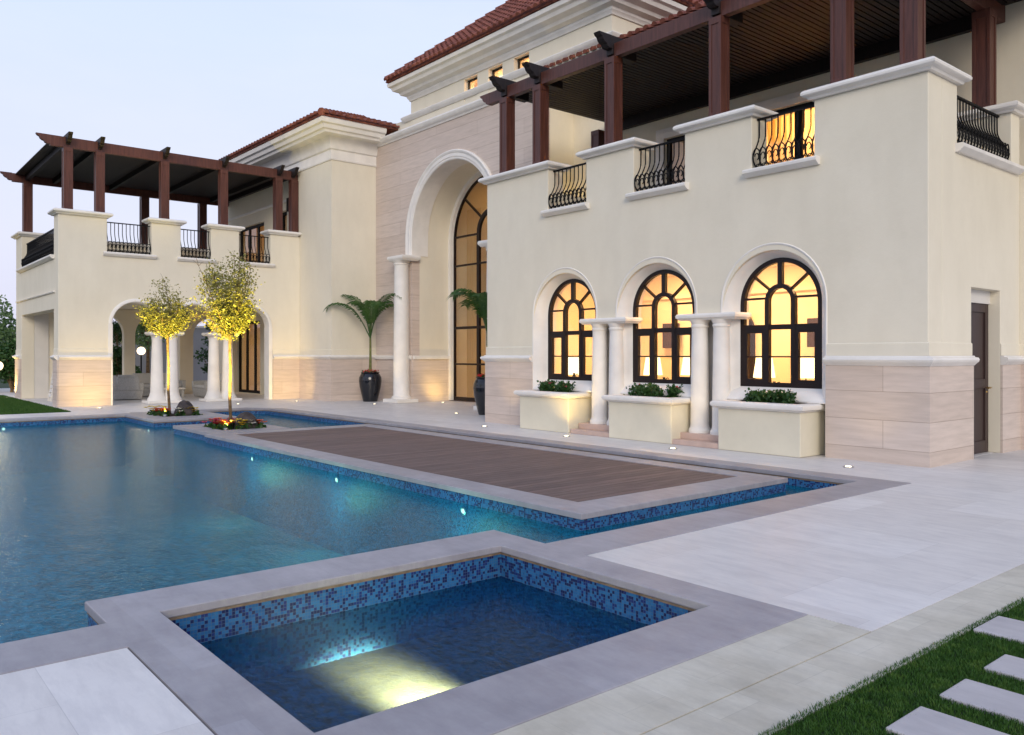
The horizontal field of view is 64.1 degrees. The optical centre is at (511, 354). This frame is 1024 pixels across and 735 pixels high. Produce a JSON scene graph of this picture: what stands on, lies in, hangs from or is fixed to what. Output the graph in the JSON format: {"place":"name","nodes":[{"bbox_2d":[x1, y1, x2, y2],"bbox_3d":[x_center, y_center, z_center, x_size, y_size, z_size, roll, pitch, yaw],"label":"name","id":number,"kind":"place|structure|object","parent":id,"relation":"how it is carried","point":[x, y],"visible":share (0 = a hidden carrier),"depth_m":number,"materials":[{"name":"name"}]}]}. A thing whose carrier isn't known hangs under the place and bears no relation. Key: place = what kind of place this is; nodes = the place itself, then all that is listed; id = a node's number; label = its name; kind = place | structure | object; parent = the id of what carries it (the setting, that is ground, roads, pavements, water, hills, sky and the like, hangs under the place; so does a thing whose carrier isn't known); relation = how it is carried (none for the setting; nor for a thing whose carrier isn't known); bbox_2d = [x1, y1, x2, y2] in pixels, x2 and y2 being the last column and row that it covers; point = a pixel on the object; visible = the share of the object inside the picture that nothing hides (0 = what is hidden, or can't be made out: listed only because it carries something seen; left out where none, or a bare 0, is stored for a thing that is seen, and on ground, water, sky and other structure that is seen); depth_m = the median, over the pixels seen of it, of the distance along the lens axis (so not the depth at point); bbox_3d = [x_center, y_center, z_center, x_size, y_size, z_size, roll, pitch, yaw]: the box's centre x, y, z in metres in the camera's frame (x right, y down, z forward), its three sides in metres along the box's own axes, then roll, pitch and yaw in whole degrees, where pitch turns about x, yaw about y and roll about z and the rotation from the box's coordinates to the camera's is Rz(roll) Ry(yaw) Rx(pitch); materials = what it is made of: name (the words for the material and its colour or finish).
{"place":"outdoors","nodes":[
{"label":"outdoors","id":0,"kind":"place"},
{"bbox_2d":[0,379,13,387],"bbox_3d":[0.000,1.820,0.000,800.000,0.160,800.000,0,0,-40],"label":"ground","id":1,"kind":"structure","parent":0,"point":[5,385],"depth_m":45.71,"materials":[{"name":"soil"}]},
{"bbox_2d":[494,615,870,734],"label":"travertine border","id":2,"kind":"object","parent":1,"relation":"on","point":[644,705],"visible":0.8,"depth_m":3.98,"materials":[{"name":"grey stone"}]},
{"bbox_2d":[642,564,1023,734],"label":"travertine border","id":3,"kind":"object","parent":1,"relation":"on","point":[759,707],"depth_m":4.19,"materials":[{"name":"grey stone"}]},
{"bbox_2d":[0,294,15,343],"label":"garden tree","id":4,"kind":"object","parent":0,"point":[9,332],"visible":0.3,"depth_m":37.30,"materials":[{"name":"green plant"}]},
{"bbox_2d":[0,395,70,414],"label":"grass","id":5,"kind":"structure","parent":0,"point":[10,405],"depth_m":24.27,"materials":[{"name":"green plant"}]},
{"bbox_2d":[47,372,52,400],"bbox_3d":[-15.722,0.970,28.032,0.293,1.260,0.440,0,0,-40],"label":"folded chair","id":6,"kind":"object","parent":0,"point":[50,395],"visible":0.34,"depth_m":28.05,"materials":[{"name":"white"}]},
{"bbox_2d":[0,648,213,734],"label":"paving","id":7,"kind":"structure","parent":0,"point":[125,691],"depth_m":3.77,"materials":[{"name":"white stone"}]},
{"bbox_2d":[144,405,157,414],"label":"flowering plant","id":8,"kind":"object","parent":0,"point":[151,410],"visible":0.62,"depth_m":21.82,"materials":[{"name":"green plant"}]},
{"bbox_2d":[0,0,506,327],"label":"sky","id":9,"kind":"structure","parent":0,"point":[209,79],"materials":[{"name":"blue"}]},
{"bbox_2d":[0,414,815,643],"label":"pool water","id":10,"kind":"structure","parent":0,"point":[94,511],"depth_m":8.87,"materials":[{"name":"blue liquid"}]},
{"bbox_2d":[200,576,648,732],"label":"spa water","id":11,"kind":"structure","parent":0,"point":[317,674],"depth_m":5.22,"materials":[{"name":"blue liquid"}]},
{"bbox_2d":[0,388,1023,631],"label":"paving","id":12,"kind":"structure","parent":0,"point":[879,559],"depth_m":7.26,"materials":[{"name":"white stone"}]},
{"bbox_2d":[0,339,15,391],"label":"bush","id":13,"kind":"object","parent":12,"relation":"on","point":[7,360],"visible":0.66,"depth_m":34.20,"materials":[{"name":"green plant"}]},
{"bbox_2d":[112,320,141,376],"bbox_3d":[-16.117,0.067,33.709,1.752,3.322,1.654,0,0,-40],"label":"bush","id":14,"kind":"object","parent":12,"relation":"on","point":[117,352],"visible":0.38,"depth_m":33.47,"materials":[{"name":"green plant"}]},
{"bbox_2d":[113,375,143,399],"bbox_3d":[-13.660,1.150,28.969,1.000,0.860,0.900,0,0,-34],"label":"armchair","id":15,"kind":"object","parent":12,"relation":"on","point":[125,387],"visible":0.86,"depth_m":28.61,"materials":[{"name":"grey fabric"}]},
{"bbox_2d":[137,347,145,371],"bbox_3d":[-15.808,0.690,34.859,0.340,2.020,0.340,0,0,-40],"label":"globe lamp","id":16,"kind":"object","parent":12,"relation":"on","point":[141,351],"visible":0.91,"depth_m":34.81,"materials":[{"name":"white glass"}]},
{"bbox_2d":[135,319,164,372],"bbox_3d":[-16.849,-0.433,37.480,1.794,4.311,2.389,0,0,-3],"label":"garden tree","id":17,"kind":"object","parent":12,"relation":"on","point":[147,341],"visible":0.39,"depth_m":37.26,"materials":[{"name":"green plant"}]},
{"bbox_2d":[133,373,185,396],"bbox_3d":[-13.622,1.150,31.344,1.900,0.860,0.900,0,0,-40],"label":"sofa","id":18,"kind":"object","parent":12,"relation":"on","point":[145,378],"visible":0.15,"depth_m":31.25,"materials":[{"name":"grey fabric"}]},
{"bbox_2d":[113,326,212,382],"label":"garden wall","id":19,"kind":"structure","parent":12,"relation":"on","point":[198,371],"depth_m":40.35,"materials":[{"name":"white stone"}]},
{"bbox_2d":[164,387,185,397],"bbox_3d":[-12.534,1.409,30.038,0.800,0.377,0.800,0,0,-40],"label":"coffee table","id":20,"kind":"object","parent":12,"relation":"on","point":[182,391],"visible":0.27,"depth_m":29.97,"materials":[{"name":"white wicker"}]},
{"bbox_2d":[193,322,212,373],"bbox_3d":[-13.362,-0.011,36.851,1.742,3.481,1.316,0,0,20],"label":"bush","id":21,"kind":"object","parent":12,"relation":"on","point":[201,357],"visible":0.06,"depth_m":36.69,"materials":[{"name":"green plant"}]},
{"bbox_2d":[192,373,221,396],"bbox_3d":[-11.330,1.150,30.781,1.200,0.860,0.950,0,0,44],"label":"armchair","id":22,"kind":"object","parent":12,"relation":"on","point":[199,388],"visible":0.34,"depth_m":30.57,"materials":[{"name":"grey fabric"}]},
{"bbox_2d":[359,372,381,401],"bbox_3d":[-4.819,1.099,27.810,0.770,0.997,0.770,0,0,-40],"label":"plant pot","id":23,"kind":"object","parent":12,"relation":"on","point":[370,384],"visible":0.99,"depth_m":27.53,"materials":[{"name":"black ceramic"}]},
{"bbox_2d":[324,293,401,371],"bbox_3d":[-4.837,-0.686,27.765,2.938,2.773,2.011,0,0,37],"label":"palm","id":24,"kind":"object","parent":23,"relation":"in","point":[376,308],"visible":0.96,"depth_m":27.70,"materials":[{"name":"green plant"}]},
{"bbox_2d":[0,408,910,734],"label":"pool coping","id":25,"kind":"object","parent":12,"relation":"on","point":[210,690],"visible":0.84,"depth_m":4.80,"materials":[{"name":"grey stone"}]},
{"bbox_2d":[473,377,484,414],"bbox_3d":[-0.649,1.099,21.743,0.770,0.997,0.770,0,0,-40],"label":"plant pot","id":26,"kind":"object","parent":12,"relation":"on","point":[479,389],"visible":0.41,"depth_m":21.48,"materials":[{"name":"black ceramic"}]},
{"bbox_2d":[446,288,486,346],"bbox_3d":[-0.819,-0.522,21.902,1.960,2.446,2.006,0,0,-40],"label":"palm","id":27,"kind":"object","parent":26,"relation":"in","point":[478,301],"visible":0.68,"depth_m":21.63,"materials":[{"name":"green plant"}]},
{"bbox_2d":[11,0,1023,467],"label":"villa","id":28,"kind":"object","parent":12,"relation":"on","point":[849,252],"visible":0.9,"depth_m":17.67,"materials":[{"name":"paint"}]},
{"bbox_2d":[0,131,298,248],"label":"pergola","id":29,"kind":"object","parent":28,"relation":"on","point":[67,163],"visible":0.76,"depth_m":29.30,"materials":[{"name":"brown wood"}]},
{"bbox_2d":[239,321,259,393],"bbox_3d":[-10.699,0.115,33.585,0.080,2.930,2.500,0,0,-40],"label":"terrace window","id":30,"kind":"structure","parent":28,"relation":"in","point":[247,390],"depth_m":33.83,"materials":[{"name":"black metal"}]},
{"bbox_2d":[241,223,263,262],"bbox_3d":[-10.506,-4.200,33.354,0.080,2.100,2.700,0,0,-40],"label":"terrace window","id":31,"kind":"structure","parent":28,"relation":"in","point":[257,226],"depth_m":33.49,"materials":[{"name":"black metal"}]},
{"bbox_2d":[283,212,286,230],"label":"terrace window","id":32,"kind":"structure","parent":28,"relation":"in","point":[284,213],"depth_m":31.14,"materials":[{"name":"black metal"}]},
{"bbox_2d":[454,175,486,401],"bbox_3d":[-0.639,-2.220,26.542,0.090,7.580,4.320,0,0,-40],"label":"arched window","id":33,"kind":"structure","parent":28,"relation":"in","point":[484,214],"depth_m":27.31,"materials":[{"name":"brown metal"}]},
{"bbox_2d":[468,77,476,89],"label":"clerestory window","id":34,"kind":"structure","parent":28,"relation":"in","point":[473,79],"depth_m":25.69,"materials":[{"name":"brown metal"}]},
{"bbox_2d":[492,66,501,75],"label":"clerestory window","id":35,"kind":"structure","parent":28,"relation":"in","point":[495,70],"depth_m":24.74,"materials":[{"name":"brown metal"}]},
{"bbox_2d":[518,55,528,68],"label":"clerestory window","id":36,"kind":"structure","parent":28,"relation":"in","point":[523,58],"depth_m":23.80,"materials":[{"name":"brown metal"}]},
{"bbox_2d":[548,279,595,380],"bbox_3d":[1.317,-0.532,17.524,0.090,2.165,1.530,0,0,-40],"label":"arched window","id":37,"kind":"structure","parent":28,"relation":"in","point":[552,334],"depth_m":17.66,"materials":[{"name":"brown metal"}]},
{"bbox_2d":[633,270,693,383],"bbox_3d":[2.911,-0.532,15.611,0.090,2.165,1.530,0,0,-40],"label":"arched window","id":38,"kind":"structure","parent":28,"relation":"in","point":[652,332],"depth_m":15.72,"materials":[{"name":"brown metal"}]},
{"bbox_2d":[667,135,684,184],"bbox_3d":[4.276,-4.180,20.159,0.080,2.440,1.100,0,0,-40],"label":"terrace window","id":39,"kind":"structure","parent":28,"relation":"in","point":[670,160],"depth_m":20.49,"materials":[{"name":"black metal"}]},
{"bbox_2d":[480,0,1022,172],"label":"pergola","id":40,"kind":"object","parent":28,"relation":"on","point":[716,56],"visible":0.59,"depth_m":16.28,"materials":[{"name":"brown wood"}]},
{"bbox_2d":[749,318,754,378],"bbox_3d":[5.030,0.260,18.575,0.070,2.620,1.100,0,0,-40],"label":"curtain","id":41,"kind":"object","parent":28,"relation":"in","point":[751,336],"depth_m":18.17,"materials":[{"name":"brown fabric"}]},
{"bbox_2d":[740,258,821,388],"bbox_3d":[4.505,-0.532,13.698,0.090,2.165,1.530,0,0,-40],"label":"arched window","id":42,"kind":"structure","parent":28,"relation":"in","point":[745,329],"depth_m":13.66,"materials":[{"name":"brown metal"}]},
{"bbox_2d":[775,101,813,158],"bbox_3d":[6.245,-4.190,17.797,0.080,2.460,2.150,0,0,-40],"label":"terrace window","id":43,"kind":"structure","parent":28,"relation":"in","point":[800,113],"depth_m":17.77,"materials":[{"name":"black metal"}]},
{"bbox_2d":[971,303,991,453],"bbox_3d":[7.370,0.385,13.033,1.130,2.410,0.171,0,0,-40],"label":"side door","id":44,"kind":"structure","parent":28,"relation":"in","point":[979,312],"depth_m":13.24,"materials":[{"name":"brown wood"}]},
{"bbox_2d":[513,390,591,432],"bbox_3d":[0.930,1.188,17.384,0.915,0.817,1.720,0,0,-40],"label":"planter box","id":45,"kind":"object","parent":12,"relation":"on","point":[564,412],"visible":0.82,"depth_m":16.93,"materials":[{"name":"white stone"}]},
{"bbox_2d":[537,379,575,391],"bbox_3d":[0.928,0.688,17.353,0.629,0.329,1.159,0,0,-40],"label":"shrub","id":46,"kind":"object","parent":45,"relation":"on","point":[551,386],"visible":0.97,"depth_m":17.26,"materials":[{"name":"green plant"}]},
{"bbox_2d":[601,394,690,443],"bbox_3d":[2.620,1.188,15.356,0.915,0.817,1.720,0,0,-40],"label":"planter box","id":47,"kind":"object","parent":12,"relation":"on","point":[665,419],"visible":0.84,"depth_m":14.93,"materials":[{"name":"white stone"}]},
{"bbox_2d":[623,382,683,397],"bbox_3d":[2.656,0.692,15.374,0.584,0.326,1.362,0,0,-40],"label":"shrub","id":48,"kind":"object","parent":47,"relation":"on","point":[640,389],"visible":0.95,"depth_m":15.22,"materials":[{"name":"green plant"}]},
{"bbox_2d":[710,400,824,457],"bbox_3d":[4.233,1.188,13.420,0.915,0.817,1.720,0,0,-40],"label":"planter box","id":49,"kind":"object","parent":12,"relation":"on","point":[789,430],"visible":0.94,"depth_m":13.01,"materials":[{"name":"white stone"}]},
{"bbox_2d":[743,387,796,403],"bbox_3d":[4.229,0.708,13.437,0.627,0.313,1.072,0,0,-40],"label":"shrub","id":50,"kind":"object","parent":49,"relation":"on","point":[779,396],"visible":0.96,"depth_m":13.34,"materials":[{"name":"green plant"}]},
{"bbox_2d":[974,452,990,456],"bbox_3d":[6.883,1.608,13.610,1.000,0.024,1.700,0,0,-40],"label":"threshold","id":51,"kind":"object","parent":12,"relation":"on","point":[982,453],"visible":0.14,"depth_m":13.17,"materials":[{"name":"white stone"}]},
{"bbox_2d":[758,598,1023,734],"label":"lawn","id":52,"kind":"structure","parent":0,"point":[846,706],"depth_m":3.77,"materials":[{"name":"plant"}]},
{"bbox_2d":[885,706,1008,734],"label":"stepping stone","id":53,"kind":"object","parent":52,"relation":"on","point":[924,721],"visible":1,"depth_m":3.49,"materials":[{"name":"stone"}]},
{"bbox_2d":[939,679,1023,725],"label":"stepping stone","id":54,"kind":"object","parent":52,"relation":"on","point":[988,698],"visible":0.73,"depth_m":3.77,"materials":[{"name":"stone"}]},
{"bbox_2d":[973,616,1023,644],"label":"stepping stone","id":55,"kind":"object","parent":52,"relation":"on","point":[1009,629],"visible":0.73,"depth_m":4.74,"materials":[{"name":"stone"}]},
{"bbox_2d":[984,654,1023,681],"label":"stepping stone","id":56,"kind":"object","parent":52,"relation":"on","point":[1005,664],"visible":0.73,"depth_m":4.16,"materials":[{"name":"stone"}]},
{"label":"pool floor","id":57,"kind":"structure","parent":0,"visible":0},
{"bbox_2d":[173,424,289,440],"bbox_3d":[-6.163,2.267,17.910,1.740,1.364,2.290,0,0,-40],"label":"tree planter","id":58,"kind":"object","parent":57,"relation":"on","point":[197,431],"visible":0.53,"depth_m":17.44,"materials":[{"name":"grey stone"}]},
{"bbox_2d":[202,418,220,427],"bbox_3d":[-6.590,1.538,17.942,0.462,0.261,0.400,0,0,22],"label":"flowering plant","id":59,"kind":"object","parent":58,"relation":"on","point":[209,426],"visible":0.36,"depth_m":17.93,"materials":[{"name":"red plant"}]},
{"bbox_2d":[210,418,219,427],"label":"flowering plant","id":60,"kind":"object","parent":58,"relation":"on","point":[212,424],"visible":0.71,"depth_m":17.64,"materials":[{"name":"green plant"}]},
{"bbox_2d":[212,420,231,429],"bbox_3d":[-6.149,1.554,17.448,0.332,0.290,0.366,0,0,24],"label":"flowering plant","id":61,"kind":"object","parent":58,"relation":"on","point":[222,425],"visible":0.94,"depth_m":17.41,"materials":[{"name":"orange plant"}]},
{"bbox_2d":[214,419,232,428],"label":"flowering plant","id":62,"kind":"object","parent":58,"relation":"on","point":[230,424],"visible":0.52,"depth_m":17.62,"materials":[{"name":"red plant"}]},
{"bbox_2d":[189,250,264,426],"bbox_3d":[-6.262,-0.332,17.837,1.589,4.010,1.604,0,0,-40],"label":"tree","id":63,"kind":"object","parent":58,"relation":"on","point":[230,317],"visible":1,"depth_m":17.68,"materials":[{"name":"yellow plant"}]},
{"bbox_2d":[230,419,249,428],"bbox_3d":[-5.769,1.508,17.454,0.425,0.281,0.410,0,0,6],"label":"flowering plant","id":64,"kind":"object","parent":58,"relation":"on","point":[242,426],"visible":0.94,"depth_m":17.39,"materials":[{"name":"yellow plant"}]},
{"bbox_2d":[234,412,257,428],"bbox_3d":[-5.774,1.463,17.774,0.506,0.434,0.714,0,0,-40],"label":"boulder","id":65,"kind":"object","parent":58,"relation":"on","point":[247,416],"visible":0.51,"depth_m":17.57,"materials":[{"name":"grey stone"}]},
{"bbox_2d":[255,419,266,427],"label":"flowering plant","id":66,"kind":"object","parent":58,"relation":"on","point":[260,424],"visible":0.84,"depth_m":17.68,"materials":[{"name":"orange plant"}]},
{"bbox_2d":[0,411,838,626],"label":"pool wall","id":67,"kind":"structure","parent":57,"relation":"on","point":[791,481],"depth_m":20.54,"materials":[{"name":"blue tile"}]},
{"bbox_2d":[0,410,841,624],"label":"pool edge trim","id":68,"kind":"structure","parent":67,"relation":"attached to","point":[462,435],"depth_m":15.48,"materials":[{"name":"grey stone"}]},
{"bbox_2d":[205,424,787,530],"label":"deck island","id":69,"kind":"structure","parent":57,"relation":"on","point":[577,490],"depth_m":11.12,"materials":[{"name":"brown wood"}]},
{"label":"planting soil","id":70,"kind":"structure","parent":0,"visible":0},
{"bbox_2d":[153,408,169,415],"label":"flowering plant","id":71,"kind":"object","parent":70,"relation":"on","point":[160,413],"visible":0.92,"depth_m":21.30,"materials":[{"name":"orange plant"}]},
{"bbox_2d":[127,277,199,414],"bbox_3d":[-9.297,-0.242,21.991,1.603,3.829,1.604,0,0,29],"label":"tree","id":72,"kind":"object","parent":70,"relation":"on","point":[169,322],"visible":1,"depth_m":21.73,"materials":[{"name":"yellow plant"}]},
{"bbox_2d":[174,407,189,415],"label":"flowering plant","id":73,"kind":"object","parent":70,"relation":"on","point":[180,414],"visible":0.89,"depth_m":21.25,"materials":[{"name":"green plant"}]},
{"bbox_2d":[174,400,194,415],"bbox_3d":[-8.646,1.441,21.617,0.509,0.477,0.654,0,0,-40],"label":"boulder","id":74,"kind":"object","parent":70,"relation":"on","point":[185,404],"visible":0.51,"depth_m":21.43,"materials":[{"name":"grey stone"}]},
{"bbox_2d":[187,406,202,414],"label":"flowering plant","id":75,"kind":"object","parent":70,"relation":"on","point":[196,412],"visible":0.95,"depth_m":21.49,"materials":[{"name":"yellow plant"}]},
{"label":"spa floor","id":76,"kind":"structure","parent":0,"visible":0},
{"bbox_2d":[172,554,691,642],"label":"spa wall","id":77,"kind":"structure","parent":76,"relation":"on","point":[207,627],"depth_m":5.93,"materials":[{"name":"blue tile"}]},
{"bbox_2d":[168,552,694,620],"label":"pool edge trim","id":78,"kind":"structure","parent":77,"relation":"attached to","point":[394,574],"depth_m":5.86,"materials":[{"name":"brown stone"}]}
]}

